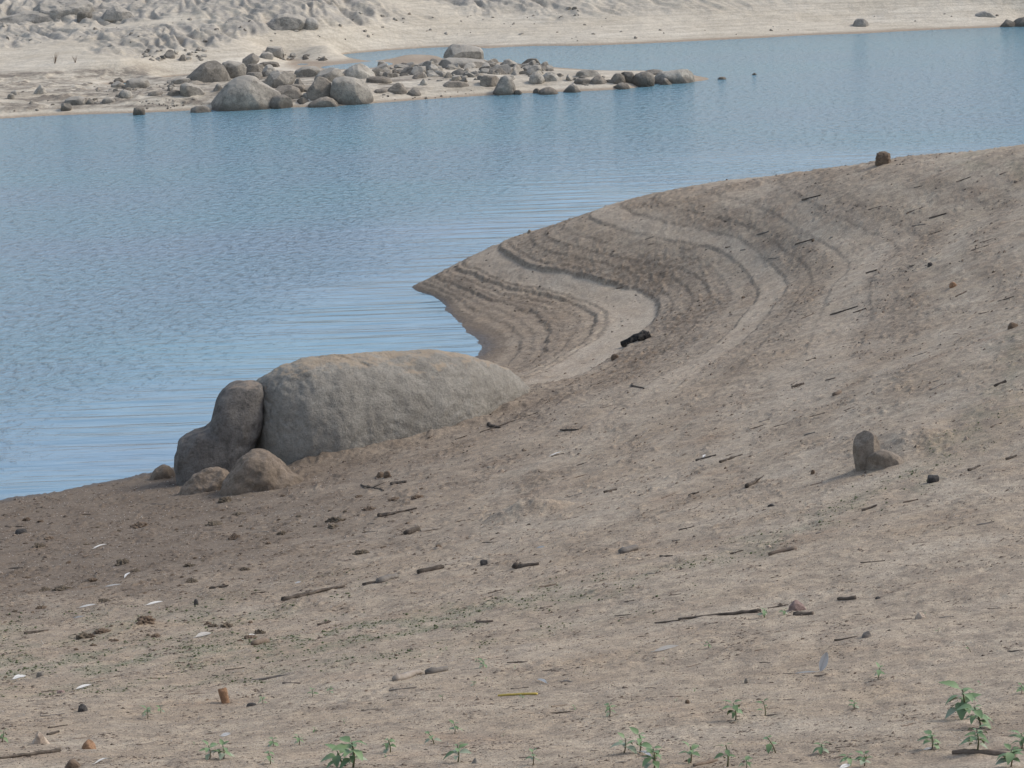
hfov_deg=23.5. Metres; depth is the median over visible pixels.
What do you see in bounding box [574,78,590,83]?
boulder
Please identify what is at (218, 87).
stone
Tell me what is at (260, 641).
driftwood piece
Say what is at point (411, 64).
rubble stone
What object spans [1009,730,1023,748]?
seedling
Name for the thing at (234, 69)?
boulder
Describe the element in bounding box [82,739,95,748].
stone
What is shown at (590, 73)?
boulder
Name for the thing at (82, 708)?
stone
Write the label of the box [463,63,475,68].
rubble stone
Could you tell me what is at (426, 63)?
rubble stone
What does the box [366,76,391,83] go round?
boulder
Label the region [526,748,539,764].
seedling
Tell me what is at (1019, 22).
boulder
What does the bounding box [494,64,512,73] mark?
rock slab
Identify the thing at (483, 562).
clod
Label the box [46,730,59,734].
driftwood stick
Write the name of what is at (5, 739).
seedling
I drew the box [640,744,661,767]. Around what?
seedling
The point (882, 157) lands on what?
stone
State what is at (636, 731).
seedling
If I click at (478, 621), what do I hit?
driftwood stick
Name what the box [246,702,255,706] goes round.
stone
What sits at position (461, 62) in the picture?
rock ledge
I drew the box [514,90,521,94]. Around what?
stone
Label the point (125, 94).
boulder
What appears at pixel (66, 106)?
boulder
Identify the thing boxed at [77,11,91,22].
granite outcrop
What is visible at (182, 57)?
boulder
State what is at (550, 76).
boulder
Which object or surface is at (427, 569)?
driftwood piece
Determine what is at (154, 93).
boulder
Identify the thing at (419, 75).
rubble stone
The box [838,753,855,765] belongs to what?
seedling
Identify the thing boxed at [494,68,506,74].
rock slab
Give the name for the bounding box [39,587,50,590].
weed clump
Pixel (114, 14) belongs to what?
granite outcrop
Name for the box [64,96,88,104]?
boulder
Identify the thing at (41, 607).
weed clump
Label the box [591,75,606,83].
boulder
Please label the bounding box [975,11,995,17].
boulder
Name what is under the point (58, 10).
granite outcrop
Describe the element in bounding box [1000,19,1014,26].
boulder
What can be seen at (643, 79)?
boulder
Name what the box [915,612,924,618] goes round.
stone
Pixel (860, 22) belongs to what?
boulder
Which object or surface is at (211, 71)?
boulder
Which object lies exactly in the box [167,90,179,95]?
boulder
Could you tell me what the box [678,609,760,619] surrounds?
dead branch
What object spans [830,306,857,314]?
driftwood stick
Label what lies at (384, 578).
driftwood piece
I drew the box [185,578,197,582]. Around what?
weed clump
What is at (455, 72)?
rubble stone
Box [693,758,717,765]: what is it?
dead branch
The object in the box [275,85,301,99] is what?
boulder
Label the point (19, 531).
stone
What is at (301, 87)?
boulder
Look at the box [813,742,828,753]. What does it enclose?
seedling
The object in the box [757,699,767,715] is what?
seedling
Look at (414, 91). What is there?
boulder
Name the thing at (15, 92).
stone
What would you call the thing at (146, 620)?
weed clump
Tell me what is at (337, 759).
seedling
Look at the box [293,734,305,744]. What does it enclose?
seedling
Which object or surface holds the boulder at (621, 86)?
on the shore
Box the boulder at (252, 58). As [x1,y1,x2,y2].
[242,53,259,66]
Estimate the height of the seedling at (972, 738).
0.176 m
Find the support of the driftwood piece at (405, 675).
on the sand bank
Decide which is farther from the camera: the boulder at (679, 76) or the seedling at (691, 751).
the boulder at (679, 76)
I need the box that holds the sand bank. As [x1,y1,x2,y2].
[0,144,1023,767]
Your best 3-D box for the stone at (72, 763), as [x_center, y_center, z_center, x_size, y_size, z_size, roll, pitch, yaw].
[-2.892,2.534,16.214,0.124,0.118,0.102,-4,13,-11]
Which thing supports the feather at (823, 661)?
on the sand bank
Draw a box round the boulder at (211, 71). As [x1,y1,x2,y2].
[186,60,230,82]
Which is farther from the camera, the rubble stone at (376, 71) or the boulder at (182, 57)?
the boulder at (182, 57)
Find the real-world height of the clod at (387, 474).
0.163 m
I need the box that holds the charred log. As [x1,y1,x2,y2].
[620,330,650,346]
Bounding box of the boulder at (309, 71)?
[294,66,321,76]
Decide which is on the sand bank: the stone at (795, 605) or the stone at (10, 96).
the stone at (795, 605)
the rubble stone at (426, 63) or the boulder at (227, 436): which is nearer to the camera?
the boulder at (227, 436)
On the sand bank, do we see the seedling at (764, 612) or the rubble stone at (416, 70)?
the seedling at (764, 612)
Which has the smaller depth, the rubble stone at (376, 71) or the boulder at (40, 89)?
the boulder at (40, 89)
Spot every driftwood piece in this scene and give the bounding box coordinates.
[251,637,269,644]
[376,573,398,582]
[392,669,421,680]
[403,525,420,534]
[416,565,443,573]
[425,666,447,673]
[487,422,500,427]
[512,562,538,568]
[618,544,638,553]
[745,475,763,487]
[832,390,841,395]
[837,595,856,599]
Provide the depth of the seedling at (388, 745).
16.66 m
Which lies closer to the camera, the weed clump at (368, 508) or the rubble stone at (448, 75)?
the weed clump at (368, 508)
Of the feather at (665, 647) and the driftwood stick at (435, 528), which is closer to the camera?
the feather at (665, 647)
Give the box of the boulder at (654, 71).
[645,69,662,74]
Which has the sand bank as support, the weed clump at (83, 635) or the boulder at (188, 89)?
the weed clump at (83, 635)
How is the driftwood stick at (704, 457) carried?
on the sand bank
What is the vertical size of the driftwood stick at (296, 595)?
0.166 m
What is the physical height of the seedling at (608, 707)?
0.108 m
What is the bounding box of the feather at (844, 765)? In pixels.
[840,764,850,767]
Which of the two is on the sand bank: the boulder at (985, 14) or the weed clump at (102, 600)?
the weed clump at (102, 600)
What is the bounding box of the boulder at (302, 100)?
[297,97,308,103]
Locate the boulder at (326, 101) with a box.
[308,96,338,107]
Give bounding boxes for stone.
[7,94,13,98]
[10,90,19,94]
[15,528,26,534]
[32,731,49,743]
[36,671,45,677]
[64,759,80,767]
[78,704,87,711]
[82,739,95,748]
[190,105,210,112]
[213,83,222,90]
[218,687,229,703]
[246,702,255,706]
[372,63,389,69]
[372,68,385,75]
[374,88,387,92]
[382,72,392,77]
[394,64,407,67]
[400,66,412,73]
[406,62,415,66]
[411,66,425,74]
[412,72,423,78]
[420,79,427,84]
[422,61,434,70]
[427,72,439,76]
[429,64,437,71]
[444,72,451,77]
[445,64,460,69]
[451,69,463,74]
[451,75,460,80]
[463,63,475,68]
[465,72,475,76]
[471,758,479,763]
[479,68,488,72]
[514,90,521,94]
[526,65,541,74]
[566,74,572,80]
[660,78,671,84]
[788,600,805,610]
[853,430,902,470]
[875,151,890,165]
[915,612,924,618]
[927,475,938,482]
[949,282,956,287]
[1007,322,1017,329]
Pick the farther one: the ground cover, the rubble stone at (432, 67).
the rubble stone at (432, 67)
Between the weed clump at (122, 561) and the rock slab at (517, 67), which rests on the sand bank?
the weed clump at (122, 561)
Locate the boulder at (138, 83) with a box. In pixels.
[125,78,150,87]
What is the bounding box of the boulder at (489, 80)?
[480,75,498,86]
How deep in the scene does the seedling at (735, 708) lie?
17.23 m
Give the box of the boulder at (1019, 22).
[1013,17,1023,26]
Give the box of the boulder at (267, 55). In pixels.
[260,52,273,59]
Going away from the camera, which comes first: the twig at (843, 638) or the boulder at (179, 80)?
the twig at (843, 638)
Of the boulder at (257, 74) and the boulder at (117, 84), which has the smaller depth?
the boulder at (117, 84)
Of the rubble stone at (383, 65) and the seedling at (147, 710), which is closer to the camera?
the seedling at (147, 710)
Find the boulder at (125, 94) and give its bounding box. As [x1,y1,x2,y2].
[119,89,132,98]
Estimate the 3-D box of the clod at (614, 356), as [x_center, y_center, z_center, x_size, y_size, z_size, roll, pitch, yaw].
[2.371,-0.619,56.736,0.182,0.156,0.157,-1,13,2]
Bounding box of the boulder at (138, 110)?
[133,107,144,114]
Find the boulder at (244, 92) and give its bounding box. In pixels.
[211,75,280,110]
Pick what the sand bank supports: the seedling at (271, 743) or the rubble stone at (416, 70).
the seedling at (271, 743)
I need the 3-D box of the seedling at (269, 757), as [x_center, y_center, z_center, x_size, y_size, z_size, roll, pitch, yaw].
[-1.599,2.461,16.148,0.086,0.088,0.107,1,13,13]
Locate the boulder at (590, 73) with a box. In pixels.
[576,70,600,76]
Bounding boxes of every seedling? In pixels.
[0,730,7,741]
[139,705,150,718]
[199,740,220,759]
[213,739,234,759]
[263,751,273,763]
[268,737,278,746]
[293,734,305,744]
[320,744,349,767]
[332,736,366,767]
[382,738,395,752]
[425,731,440,743]
[443,742,471,761]
[449,720,461,733]
[477,658,486,667]
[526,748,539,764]
[604,703,615,716]
[609,732,636,753]
[626,727,651,752]
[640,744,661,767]
[679,741,699,763]
[714,743,735,766]
[722,700,744,719]
[739,756,752,767]
[757,608,766,617]
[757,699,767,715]
[762,735,778,753]
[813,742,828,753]
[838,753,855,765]
[855,751,870,765]
[873,662,887,678]
[918,730,940,748]
[938,680,980,719]
[956,703,992,727]
[960,724,990,749]
[995,743,1022,766]
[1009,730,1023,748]
[1016,683,1023,692]
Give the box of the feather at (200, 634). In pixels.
[194,632,210,637]
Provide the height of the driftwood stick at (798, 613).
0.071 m
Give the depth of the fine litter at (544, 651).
22.44 m
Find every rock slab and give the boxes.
[487,66,496,71]
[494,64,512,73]
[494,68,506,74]
[502,59,516,64]
[512,64,522,72]
[522,58,540,64]
[528,60,535,65]
[528,70,542,76]
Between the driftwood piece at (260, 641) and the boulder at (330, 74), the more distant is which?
the boulder at (330, 74)
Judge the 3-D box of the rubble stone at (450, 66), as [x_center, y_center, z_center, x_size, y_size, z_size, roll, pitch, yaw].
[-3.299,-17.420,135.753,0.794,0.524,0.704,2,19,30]
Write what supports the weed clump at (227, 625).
on the sand bank
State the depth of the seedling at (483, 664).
22.14 m
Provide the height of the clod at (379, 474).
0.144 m
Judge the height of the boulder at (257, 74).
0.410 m
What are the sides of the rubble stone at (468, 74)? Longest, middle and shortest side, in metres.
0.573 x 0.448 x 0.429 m
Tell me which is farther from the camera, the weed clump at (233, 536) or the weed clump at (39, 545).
the weed clump at (39, 545)
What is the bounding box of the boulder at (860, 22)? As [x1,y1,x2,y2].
[853,18,868,26]
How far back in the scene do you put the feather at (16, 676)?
25.10 m
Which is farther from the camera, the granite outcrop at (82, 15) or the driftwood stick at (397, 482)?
the granite outcrop at (82, 15)
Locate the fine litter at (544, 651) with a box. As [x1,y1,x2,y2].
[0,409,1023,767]
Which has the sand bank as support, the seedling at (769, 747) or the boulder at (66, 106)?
the seedling at (769, 747)
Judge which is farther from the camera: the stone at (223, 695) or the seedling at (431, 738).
the stone at (223, 695)
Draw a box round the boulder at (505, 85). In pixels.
[493,75,515,94]
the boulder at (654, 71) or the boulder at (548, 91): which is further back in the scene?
the boulder at (654, 71)
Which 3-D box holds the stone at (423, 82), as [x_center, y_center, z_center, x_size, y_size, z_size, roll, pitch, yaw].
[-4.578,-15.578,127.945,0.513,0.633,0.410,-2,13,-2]
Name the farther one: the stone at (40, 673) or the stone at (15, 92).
the stone at (15, 92)
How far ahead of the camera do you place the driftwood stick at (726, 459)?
38.49 m
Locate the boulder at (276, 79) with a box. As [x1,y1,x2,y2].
[265,70,295,87]
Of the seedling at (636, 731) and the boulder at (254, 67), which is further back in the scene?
the boulder at (254, 67)
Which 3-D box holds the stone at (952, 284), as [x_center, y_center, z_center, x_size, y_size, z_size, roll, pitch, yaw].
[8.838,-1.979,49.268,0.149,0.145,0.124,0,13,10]
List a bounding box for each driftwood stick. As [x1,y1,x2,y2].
[24,629,48,633]
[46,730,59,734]
[209,585,228,588]
[252,673,289,679]
[281,585,344,600]
[362,581,375,584]
[389,686,416,690]
[390,480,406,484]
[420,526,442,531]
[475,620,492,622]
[539,583,556,586]
[695,454,715,460]
[719,454,742,462]
[768,546,796,555]
[793,611,813,615]
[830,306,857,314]
[861,504,876,510]
[994,380,1006,386]
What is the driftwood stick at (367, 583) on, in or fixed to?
on the sand bank
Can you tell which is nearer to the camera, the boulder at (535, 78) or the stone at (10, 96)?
the stone at (10, 96)
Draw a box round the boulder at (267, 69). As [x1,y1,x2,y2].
[262,64,275,76]
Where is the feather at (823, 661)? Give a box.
[819,652,828,671]
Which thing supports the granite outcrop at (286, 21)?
on the shore
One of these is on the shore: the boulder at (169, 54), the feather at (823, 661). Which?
the boulder at (169, 54)
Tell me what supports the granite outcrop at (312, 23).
on the shore
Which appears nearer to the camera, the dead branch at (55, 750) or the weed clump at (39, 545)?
the dead branch at (55, 750)
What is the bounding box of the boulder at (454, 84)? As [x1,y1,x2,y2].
[443,81,468,87]
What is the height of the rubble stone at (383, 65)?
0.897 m
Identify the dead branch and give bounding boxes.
[0,748,60,758]
[377,507,416,516]
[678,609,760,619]
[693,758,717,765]
[952,748,1015,756]
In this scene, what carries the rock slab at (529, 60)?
on the shore
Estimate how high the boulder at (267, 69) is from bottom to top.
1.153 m
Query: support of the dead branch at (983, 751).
on the sand bank
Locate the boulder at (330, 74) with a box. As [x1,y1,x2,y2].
[314,67,344,81]
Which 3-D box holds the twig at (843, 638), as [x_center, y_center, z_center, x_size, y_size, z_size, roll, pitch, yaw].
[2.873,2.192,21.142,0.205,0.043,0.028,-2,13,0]
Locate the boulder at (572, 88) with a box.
[563,84,580,92]
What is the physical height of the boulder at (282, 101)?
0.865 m
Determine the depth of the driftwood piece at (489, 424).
50.07 m
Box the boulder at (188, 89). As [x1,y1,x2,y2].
[180,82,204,96]
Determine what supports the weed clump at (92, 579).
on the sand bank
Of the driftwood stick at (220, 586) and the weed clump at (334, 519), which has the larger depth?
the weed clump at (334, 519)
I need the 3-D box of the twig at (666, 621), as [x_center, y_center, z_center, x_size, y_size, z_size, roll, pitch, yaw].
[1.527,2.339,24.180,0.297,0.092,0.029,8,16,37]
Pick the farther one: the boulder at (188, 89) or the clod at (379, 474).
the boulder at (188, 89)
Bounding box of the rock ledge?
[438,57,484,67]
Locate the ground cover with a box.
[0,406,1020,696]
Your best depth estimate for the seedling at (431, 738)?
17.05 m
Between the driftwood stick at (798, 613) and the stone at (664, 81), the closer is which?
the driftwood stick at (798, 613)
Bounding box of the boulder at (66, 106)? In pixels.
[61,103,71,110]
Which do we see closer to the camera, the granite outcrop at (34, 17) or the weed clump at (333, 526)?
the weed clump at (333, 526)
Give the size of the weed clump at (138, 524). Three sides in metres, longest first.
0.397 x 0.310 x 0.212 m
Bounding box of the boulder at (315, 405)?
[253,349,532,464]
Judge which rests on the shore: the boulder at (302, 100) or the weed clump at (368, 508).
the boulder at (302, 100)
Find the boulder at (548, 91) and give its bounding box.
[538,87,558,94]
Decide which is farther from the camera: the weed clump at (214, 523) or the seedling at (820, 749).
the weed clump at (214, 523)
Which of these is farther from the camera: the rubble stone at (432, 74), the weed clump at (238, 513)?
the rubble stone at (432, 74)
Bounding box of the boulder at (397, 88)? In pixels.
[388,83,406,93]
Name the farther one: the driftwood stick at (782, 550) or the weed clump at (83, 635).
the weed clump at (83, 635)
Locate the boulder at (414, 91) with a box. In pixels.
[407,87,420,95]
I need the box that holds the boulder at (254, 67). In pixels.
[246,64,263,72]
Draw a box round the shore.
[0,0,1023,118]
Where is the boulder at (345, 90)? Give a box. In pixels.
[330,76,373,104]
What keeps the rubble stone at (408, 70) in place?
on the shore
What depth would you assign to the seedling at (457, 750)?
15.99 m
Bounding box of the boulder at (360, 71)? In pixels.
[343,63,374,78]
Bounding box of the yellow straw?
[498,693,537,695]
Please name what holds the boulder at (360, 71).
on the shore
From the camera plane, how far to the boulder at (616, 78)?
127.99 m
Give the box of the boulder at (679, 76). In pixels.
[655,69,694,83]
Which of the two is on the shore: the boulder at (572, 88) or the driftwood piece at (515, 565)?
the boulder at (572, 88)
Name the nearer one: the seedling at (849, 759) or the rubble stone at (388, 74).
the seedling at (849, 759)
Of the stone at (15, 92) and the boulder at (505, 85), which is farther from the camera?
the stone at (15, 92)
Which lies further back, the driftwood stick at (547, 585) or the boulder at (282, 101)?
the boulder at (282, 101)
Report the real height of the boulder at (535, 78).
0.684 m
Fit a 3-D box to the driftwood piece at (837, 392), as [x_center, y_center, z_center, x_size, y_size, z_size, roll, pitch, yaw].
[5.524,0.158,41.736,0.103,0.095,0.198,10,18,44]
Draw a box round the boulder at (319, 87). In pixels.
[306,76,330,100]
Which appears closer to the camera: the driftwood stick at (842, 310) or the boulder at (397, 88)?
the driftwood stick at (842, 310)
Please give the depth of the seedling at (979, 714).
15.46 m
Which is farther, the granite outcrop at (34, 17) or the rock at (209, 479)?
the granite outcrop at (34, 17)
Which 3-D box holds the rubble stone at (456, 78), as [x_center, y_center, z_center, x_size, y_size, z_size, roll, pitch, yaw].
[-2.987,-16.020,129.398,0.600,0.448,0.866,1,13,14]
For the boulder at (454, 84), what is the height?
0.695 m
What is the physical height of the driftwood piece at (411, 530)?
0.143 m
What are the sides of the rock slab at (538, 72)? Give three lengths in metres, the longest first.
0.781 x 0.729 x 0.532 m
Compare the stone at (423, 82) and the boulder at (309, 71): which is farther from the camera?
the boulder at (309, 71)
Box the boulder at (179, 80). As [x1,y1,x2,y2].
[173,78,190,83]
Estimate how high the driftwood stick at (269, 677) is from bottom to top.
0.079 m
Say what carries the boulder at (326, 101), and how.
on the shore
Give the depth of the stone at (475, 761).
15.87 m
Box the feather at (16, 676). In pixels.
[10,675,25,679]
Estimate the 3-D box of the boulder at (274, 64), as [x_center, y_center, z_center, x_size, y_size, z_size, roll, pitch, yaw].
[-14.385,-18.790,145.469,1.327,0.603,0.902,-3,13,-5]
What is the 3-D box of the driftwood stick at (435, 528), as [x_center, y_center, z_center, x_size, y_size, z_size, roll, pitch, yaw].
[-1.259,2.278,38.598,0.404,0.053,0.059,-9,14,-28]
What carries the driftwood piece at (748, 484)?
on the sand bank
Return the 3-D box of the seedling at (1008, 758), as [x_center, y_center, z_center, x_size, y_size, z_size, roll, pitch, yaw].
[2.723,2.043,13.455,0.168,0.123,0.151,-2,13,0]
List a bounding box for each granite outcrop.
[0,11,53,23]
[33,0,94,19]
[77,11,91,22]
[102,5,133,23]
[266,13,305,30]
[304,17,318,29]
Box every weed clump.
[32,543,44,547]
[35,605,45,608]
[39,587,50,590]
[55,585,72,589]
[76,631,90,639]
[87,577,97,581]
[93,628,110,634]
[98,598,110,602]
[115,558,128,565]
[129,521,147,528]
[137,615,155,624]
[184,563,195,566]
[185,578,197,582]
[205,520,222,525]
[218,496,231,502]
[220,622,233,628]
[228,534,239,539]
[232,512,244,515]
[240,567,250,570]
[244,634,257,638]
[254,629,265,633]
[325,517,343,523]
[327,523,337,528]
[352,549,369,554]
[361,506,375,510]
[387,496,398,501]
[411,494,423,499]
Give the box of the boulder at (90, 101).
[86,99,94,104]
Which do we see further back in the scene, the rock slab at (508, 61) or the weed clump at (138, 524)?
the rock slab at (508, 61)
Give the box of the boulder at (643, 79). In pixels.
[633,72,654,86]
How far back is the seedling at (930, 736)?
14.46 m
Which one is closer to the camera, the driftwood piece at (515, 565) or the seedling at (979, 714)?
the seedling at (979, 714)
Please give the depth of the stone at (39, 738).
18.48 m
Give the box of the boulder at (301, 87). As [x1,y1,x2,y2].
[291,84,304,92]
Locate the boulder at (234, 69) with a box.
[222,60,245,77]
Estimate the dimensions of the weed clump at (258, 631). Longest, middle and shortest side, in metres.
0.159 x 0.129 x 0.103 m
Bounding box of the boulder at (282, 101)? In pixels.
[269,94,292,108]
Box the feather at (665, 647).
[651,645,677,651]
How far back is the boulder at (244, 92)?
123.52 m
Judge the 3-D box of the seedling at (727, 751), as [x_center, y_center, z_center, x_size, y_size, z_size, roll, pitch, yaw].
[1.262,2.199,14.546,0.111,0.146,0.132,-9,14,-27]
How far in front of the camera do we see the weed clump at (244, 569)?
36.47 m
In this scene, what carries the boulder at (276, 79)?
on the shore
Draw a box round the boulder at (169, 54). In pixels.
[164,50,175,58]
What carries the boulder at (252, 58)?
on the shore
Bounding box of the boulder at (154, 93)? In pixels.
[148,91,162,95]
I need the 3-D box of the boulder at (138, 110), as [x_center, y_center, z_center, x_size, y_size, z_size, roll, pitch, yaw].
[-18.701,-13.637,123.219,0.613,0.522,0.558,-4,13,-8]
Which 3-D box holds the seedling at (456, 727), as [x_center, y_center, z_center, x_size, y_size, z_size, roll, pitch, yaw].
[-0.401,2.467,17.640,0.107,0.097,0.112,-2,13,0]
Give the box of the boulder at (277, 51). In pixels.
[265,46,283,58]
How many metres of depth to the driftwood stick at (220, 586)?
34.71 m
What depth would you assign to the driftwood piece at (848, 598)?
23.75 m
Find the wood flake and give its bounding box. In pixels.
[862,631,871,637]
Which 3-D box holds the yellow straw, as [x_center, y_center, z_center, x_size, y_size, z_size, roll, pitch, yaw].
[0.045,2.545,20.138,0.418,0.117,0.019,8,16,39]
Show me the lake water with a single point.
(166, 277)
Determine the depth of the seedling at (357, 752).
15.79 m
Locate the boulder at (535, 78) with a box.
[529,73,544,83]
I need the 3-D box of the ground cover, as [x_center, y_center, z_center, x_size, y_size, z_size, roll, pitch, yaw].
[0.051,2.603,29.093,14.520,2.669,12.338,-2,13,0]
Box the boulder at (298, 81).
[294,78,304,86]
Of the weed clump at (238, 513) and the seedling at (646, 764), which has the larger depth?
the weed clump at (238, 513)
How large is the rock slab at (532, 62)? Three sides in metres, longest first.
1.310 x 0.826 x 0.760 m
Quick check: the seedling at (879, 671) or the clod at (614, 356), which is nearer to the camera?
the seedling at (879, 671)
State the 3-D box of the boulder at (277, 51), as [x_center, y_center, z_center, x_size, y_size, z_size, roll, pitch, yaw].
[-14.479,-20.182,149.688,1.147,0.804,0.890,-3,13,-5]
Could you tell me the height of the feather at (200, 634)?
0.088 m
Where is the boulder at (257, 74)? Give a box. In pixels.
[246,72,262,77]
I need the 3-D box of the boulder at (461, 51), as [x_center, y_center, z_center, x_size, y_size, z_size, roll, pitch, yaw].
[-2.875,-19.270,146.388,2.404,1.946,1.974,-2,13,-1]
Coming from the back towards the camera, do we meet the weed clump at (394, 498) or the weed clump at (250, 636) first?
the weed clump at (394, 498)
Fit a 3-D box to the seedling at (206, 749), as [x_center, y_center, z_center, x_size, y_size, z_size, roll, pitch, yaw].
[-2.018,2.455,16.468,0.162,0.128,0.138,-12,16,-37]
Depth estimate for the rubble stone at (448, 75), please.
129.75 m
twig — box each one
[361,481,386,490]
[480,412,537,432]
[654,620,679,622]
[834,636,856,640]
[967,465,980,470]
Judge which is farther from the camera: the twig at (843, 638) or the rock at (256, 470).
the rock at (256, 470)
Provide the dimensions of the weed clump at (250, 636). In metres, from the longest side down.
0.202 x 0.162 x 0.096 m
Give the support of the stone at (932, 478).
on the sand bank
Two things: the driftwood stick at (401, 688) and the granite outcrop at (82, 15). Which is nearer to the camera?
the driftwood stick at (401, 688)
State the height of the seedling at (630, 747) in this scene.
0.132 m
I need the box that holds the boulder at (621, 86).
[613,82,629,89]
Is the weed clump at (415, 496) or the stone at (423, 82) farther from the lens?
the stone at (423, 82)
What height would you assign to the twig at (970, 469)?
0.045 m
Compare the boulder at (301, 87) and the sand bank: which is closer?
the sand bank
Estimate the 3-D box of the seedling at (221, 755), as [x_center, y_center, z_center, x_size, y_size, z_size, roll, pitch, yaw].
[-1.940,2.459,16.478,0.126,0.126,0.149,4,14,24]
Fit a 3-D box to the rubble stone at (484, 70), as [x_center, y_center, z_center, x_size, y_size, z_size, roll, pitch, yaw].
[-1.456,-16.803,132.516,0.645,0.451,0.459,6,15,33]
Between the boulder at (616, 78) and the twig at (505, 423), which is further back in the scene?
the boulder at (616, 78)
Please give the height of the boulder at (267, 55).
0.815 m
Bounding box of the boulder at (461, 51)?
[443,44,483,58]
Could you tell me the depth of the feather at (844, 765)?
14.01 m
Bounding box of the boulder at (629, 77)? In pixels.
[621,72,633,83]
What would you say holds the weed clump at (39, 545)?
on the sand bank
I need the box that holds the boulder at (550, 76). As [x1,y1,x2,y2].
[543,72,559,81]
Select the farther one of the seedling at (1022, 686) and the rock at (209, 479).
the rock at (209, 479)
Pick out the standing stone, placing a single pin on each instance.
(868, 454)
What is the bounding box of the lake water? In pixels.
[0,27,1023,499]
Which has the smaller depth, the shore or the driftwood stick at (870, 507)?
the driftwood stick at (870, 507)
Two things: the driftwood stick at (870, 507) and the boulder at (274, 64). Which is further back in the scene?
the boulder at (274, 64)
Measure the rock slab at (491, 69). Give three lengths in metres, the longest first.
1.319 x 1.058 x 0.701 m
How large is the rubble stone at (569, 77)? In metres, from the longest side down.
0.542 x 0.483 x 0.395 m
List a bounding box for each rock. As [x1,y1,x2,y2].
[150,464,174,479]
[178,467,228,494]
[219,448,304,495]
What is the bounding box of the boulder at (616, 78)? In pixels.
[611,73,625,83]
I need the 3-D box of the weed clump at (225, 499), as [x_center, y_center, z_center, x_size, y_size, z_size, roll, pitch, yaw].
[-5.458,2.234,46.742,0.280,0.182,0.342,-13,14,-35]
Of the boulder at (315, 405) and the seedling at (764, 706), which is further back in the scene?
the boulder at (315, 405)
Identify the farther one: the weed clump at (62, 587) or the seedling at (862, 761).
the weed clump at (62, 587)
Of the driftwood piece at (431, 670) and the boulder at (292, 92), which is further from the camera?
the boulder at (292, 92)
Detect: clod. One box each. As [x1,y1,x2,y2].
[376,472,383,477]
[383,471,390,477]
[480,559,487,565]
[611,354,618,359]
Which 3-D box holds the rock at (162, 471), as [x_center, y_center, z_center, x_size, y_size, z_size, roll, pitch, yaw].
[-7.308,1.974,51.479,0.565,0.588,0.458,-4,13,-8]
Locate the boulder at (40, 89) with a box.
[34,85,46,93]
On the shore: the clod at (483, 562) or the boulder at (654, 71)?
the boulder at (654, 71)
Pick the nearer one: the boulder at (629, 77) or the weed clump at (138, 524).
the weed clump at (138, 524)
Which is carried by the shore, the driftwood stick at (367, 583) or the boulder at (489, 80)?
the boulder at (489, 80)
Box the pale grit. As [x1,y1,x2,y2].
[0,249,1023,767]
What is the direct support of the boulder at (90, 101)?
on the shore
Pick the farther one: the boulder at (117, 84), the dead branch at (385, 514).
the boulder at (117, 84)
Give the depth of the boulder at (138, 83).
131.26 m
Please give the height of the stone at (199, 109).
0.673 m
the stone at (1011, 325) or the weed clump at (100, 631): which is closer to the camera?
the weed clump at (100, 631)
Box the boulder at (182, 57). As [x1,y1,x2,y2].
[178,54,185,60]
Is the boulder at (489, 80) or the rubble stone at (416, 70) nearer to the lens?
the boulder at (489, 80)
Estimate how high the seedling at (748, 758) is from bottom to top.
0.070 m
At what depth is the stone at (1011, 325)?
41.97 m
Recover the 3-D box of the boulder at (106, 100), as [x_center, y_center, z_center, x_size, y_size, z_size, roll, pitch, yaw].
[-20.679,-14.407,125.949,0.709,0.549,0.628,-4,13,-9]
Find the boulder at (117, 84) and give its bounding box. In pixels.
[111,81,124,87]
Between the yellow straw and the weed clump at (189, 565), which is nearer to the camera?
the yellow straw
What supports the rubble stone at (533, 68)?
on the shore
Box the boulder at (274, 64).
[259,61,279,66]
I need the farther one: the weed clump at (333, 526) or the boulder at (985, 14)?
the boulder at (985, 14)
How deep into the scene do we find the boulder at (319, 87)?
124.66 m
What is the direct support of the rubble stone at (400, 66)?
on the shore
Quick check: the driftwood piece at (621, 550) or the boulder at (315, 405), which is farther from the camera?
the boulder at (315, 405)
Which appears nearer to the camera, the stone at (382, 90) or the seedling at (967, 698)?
the seedling at (967, 698)
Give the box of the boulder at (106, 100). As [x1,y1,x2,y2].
[102,98,114,103]
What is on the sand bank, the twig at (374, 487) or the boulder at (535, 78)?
the twig at (374, 487)
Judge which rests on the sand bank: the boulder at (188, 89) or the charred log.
the charred log
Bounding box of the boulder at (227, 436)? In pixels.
[174,380,263,485]
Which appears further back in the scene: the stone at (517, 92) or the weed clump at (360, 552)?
the stone at (517, 92)
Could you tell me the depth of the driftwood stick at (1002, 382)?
37.09 m
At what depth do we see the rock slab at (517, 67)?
132.59 m
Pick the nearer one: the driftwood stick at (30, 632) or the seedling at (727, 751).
the seedling at (727, 751)
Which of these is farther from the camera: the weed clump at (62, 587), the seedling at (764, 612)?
the weed clump at (62, 587)
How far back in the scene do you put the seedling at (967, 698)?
16.02 m
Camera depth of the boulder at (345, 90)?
124.23 m
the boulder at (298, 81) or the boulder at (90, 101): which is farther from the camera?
the boulder at (298, 81)
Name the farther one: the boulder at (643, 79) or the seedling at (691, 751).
the boulder at (643, 79)

